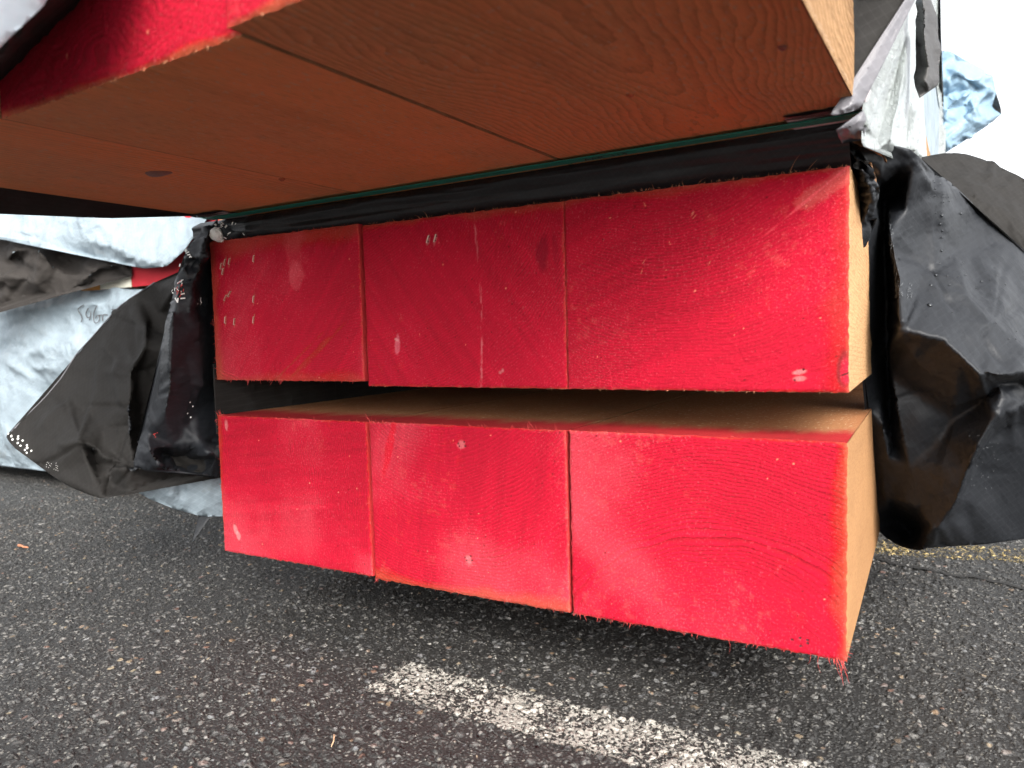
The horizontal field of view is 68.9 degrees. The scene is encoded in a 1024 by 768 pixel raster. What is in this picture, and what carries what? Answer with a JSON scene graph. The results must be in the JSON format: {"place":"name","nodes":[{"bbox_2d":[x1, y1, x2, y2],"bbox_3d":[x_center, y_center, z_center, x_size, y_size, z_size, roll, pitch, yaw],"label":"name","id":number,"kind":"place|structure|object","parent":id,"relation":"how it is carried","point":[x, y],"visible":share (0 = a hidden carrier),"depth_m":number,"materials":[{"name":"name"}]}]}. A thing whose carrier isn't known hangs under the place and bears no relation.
{"place":"outdoors","nodes":[
{"label":"outdoors","id":0,"kind":"place"},
{"bbox_2d":[0,466,1023,767],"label":"ground","id":1,"kind":"structure","parent":0,"point":[138,630],"depth_m":0.94,"materials":[{"name":"grey asphalt"}]},
{"bbox_2d":[0,287,142,470],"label":"wrapped package","id":2,"kind":"object","parent":1,"relation":"on","point":[42,343],"visible":0.23,"depth_m":2.20,"materials":[{"name":"white plastic"}]},
{"bbox_2d":[81,285,99,290],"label":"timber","id":3,"kind":"object","parent":2,"relation":"on","point":[94,288],"visible":0.02,"depth_m":2.09,"materials":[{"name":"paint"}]},
{"bbox_2d":[0,214,206,311],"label":"plastic wrap","id":4,"kind":"object","parent":2,"relation":"on","point":[42,258],"visible":0.7,"depth_m":2.01,"materials":[{"name":"white plastic"}]},
{"bbox_2d":[100,277,145,289],"bbox_3d":[-0.498,-0.430,3.076,0.141,0.166,2.401,1,4,29],"label":"timber","id":5,"kind":"object","parent":2,"relation":"on","point":[125,283],"visible":0.11,"depth_m":2.03,"materials":[{"name":"paint"}]},
{"bbox_2d":[131,216,222,286],"bbox_3d":[-0.281,-0.450,2.951,0.358,0.211,2.401,1,4,29],"label":"timber","id":6,"kind":"object","parent":2,"relation":"on","point":[143,277],"visible":0.09,"depth_m":1.95,"materials":[{"name":"paint"}]},
{"bbox_2d":[364,662,825,767],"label":"painted line","id":7,"kind":"object","parent":1,"relation":"on","point":[515,699],"visible":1,"depth_m":0.80,"materials":[{"name":"white paint"}]},
{"bbox_2d":[873,556,1023,588],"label":"crack","id":8,"kind":"object","parent":1,"relation":"on","point":[936,571],"visible":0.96,"depth_m":1.25,"materials":[{"name":"black asphalt"}]},
{"bbox_2d":[875,540,1023,562],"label":"yellow paint mark","id":9,"kind":"object","parent":1,"relation":"on","point":[893,548],"visible":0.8,"depth_m":1.36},
{"bbox_2d":[942,51,1001,151],"bbox_3d":[1.508,-0.890,2.414,0.546,0.326,0.086,-4,5,-36],"label":"plastic wrap","id":10,"kind":"object","parent":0,"point":[972,107],"visible":0.89,"depth_m":2.35,"materials":[{"name":"plastic"}]},
{"bbox_2d":[941,0,1023,177],"label":"sky","id":11,"kind":"structure","parent":0,"point":[988,34],"materials":[{"name":"white"}]},
{"bbox_3d":[0.504,0.227,1.926,0.910,0.094,0.090,1,4,29],"label":"spacer board","id":12,"kind":"object","parent":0,"visible":0},
{"bbox_2d":[216,387,554,576],"bbox_3d":[0.564,0.019,2.621,0.295,0.221,3.605,1,4,29],"label":"timber","id":13,"kind":"object","parent":12,"relation":"on","point":[296,480],"visible":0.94,"depth_m":1.06,"materials":[{"name":"red wood"}]},
{"bbox_2d":[209,224,368,383],"bbox_3d":[0.557,-0.233,2.605,0.293,0.215,3.605,1,4,29],"label":"timber","id":14,"kind":"object","parent":13,"relation":"on","point":[291,306],"visible":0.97,"depth_m":1.03,"materials":[{"name":"wood"}]},
{"bbox_2d":[0,96,369,215],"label":"timber","id":15,"kind":"object","parent":14,"relation":"on","point":[36,159],"visible":0.05,"depth_m":0.82,"materials":[{"name":"brown wood"}]},
{"bbox_2d":[189,211,244,219],"bbox_3d":[-0.421,-0.251,1.073,0.064,0.024,0.055,1,5,31],"label":"corner protector","id":16,"kind":"object","parent":15,"relation":"on","point":[212,214],"visible":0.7,"depth_m":1.05,"materials":[{"name":"plastic"}]},
{"bbox_2d":[6,122,1023,550],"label":"plastic wrap","id":17,"kind":"object","parent":14,"relation":"on","point":[136,396],"visible":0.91,"depth_m":0.98,"materials":[{"name":"black plastic"}]},
{"bbox_2d":[209,227,222,241],"bbox_3d":[-0.431,-0.218,1.090,0.019,0.021,0.016,-2,4,0],"label":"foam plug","id":18,"kind":"object","parent":17,"relation":"attached to","point":[213,235],"visible":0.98,"depth_m":1.08,"materials":[{"name":"grey plastic"}]},
{"bbox_2d":[853,382,862,389],"bbox_3d":[0.258,-0.020,1.491,0.884,0.047,0.090,1,4,29],"label":"spacer board","id":19,"kind":"object","parent":13,"relation":"on","point":[859,386],"depth_m":1.26,"materials":[{"name":"brown wood"}]},
{"bbox_2d":[361,389,699,612],"bbox_3d":[0.815,0.023,2.483,0.297,0.232,3.607,1,4,29],"label":"timber","id":20,"kind":"object","parent":12,"relation":"on","point":[473,499],"visible":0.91,"depth_m":0.92,"materials":[{"name":"red wood"}]},
{"bbox_2d":[362,200,567,390],"bbox_3d":[0.815,-0.232,2.465,0.290,0.219,3.602,1,4,29],"label":"timber","id":21,"kind":"object","parent":20,"relation":"on","point":[476,299],"visible":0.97,"depth_m":0.89,"materials":[{"name":"wood"}]},
{"bbox_2d":[0,0,571,195],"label":"timber","id":22,"kind":"object","parent":21,"relation":"on","point":[196,79],"visible":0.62,"depth_m":0.58,"materials":[{"name":"brown wood"}]},
{"bbox_2d":[569,390,879,680],"bbox_3d":[1.075,0.038,2.337,0.295,0.235,3.611,1,4,29],"label":"timber","id":23,"kind":"object","parent":12,"relation":"on","point":[750,517],"visible":0.98,"depth_m":0.78,"materials":[{"name":"red wood"}]},
{"bbox_2d":[564,157,871,392],"bbox_3d":[1.067,-0.231,2.319,0.294,0.225,3.608,1,4,29],"label":"timber","id":24,"kind":"object","parent":23,"relation":"on","point":[759,284],"visible":0.98,"depth_m":0.75,"materials":[{"name":"red wood"}]},
{"bbox_2d":[227,0,929,163],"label":"timber","id":25,"kind":"object","parent":24,"relation":"on","point":[564,79],"visible":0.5,"depth_m":0.50,"materials":[{"name":"brown wood"}]},
{"bbox_2d":[0,0,945,217],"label":"plastic wrap","id":26,"kind":"object","parent":25,"relation":"on","point":[897,49],"visible":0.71,"depth_m":0.78,"materials":[{"name":"white plastic"}]},
{"bbox_2d":[931,0,945,153],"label":"wrapped package","id":27,"kind":"object","parent":26,"relation":"on","point":[942,128],"visible":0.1,"depth_m":2.17},
{"bbox_2d":[201,111,860,219],"bbox_3d":[-0.078,-0.251,0.864,0.883,0.034,0.017,1,5,31],"label":"strap","id":28,"kind":"object","parent":25,"relation":"attached to","point":[695,141],"visible":0.95,"depth_m":0.78,"materials":[{"name":"plastic"}]},
{"bbox_2d":[783,90,870,129],"bbox_3d":[0.274,-0.241,0.648,0.064,0.024,0.055,1,5,31],"label":"corner protector","id":29,"kind":"object","parent":25,"relation":"on","point":[819,114],"visible":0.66,"depth_m":0.64,"materials":[{"name":"plastic"}]}
]}

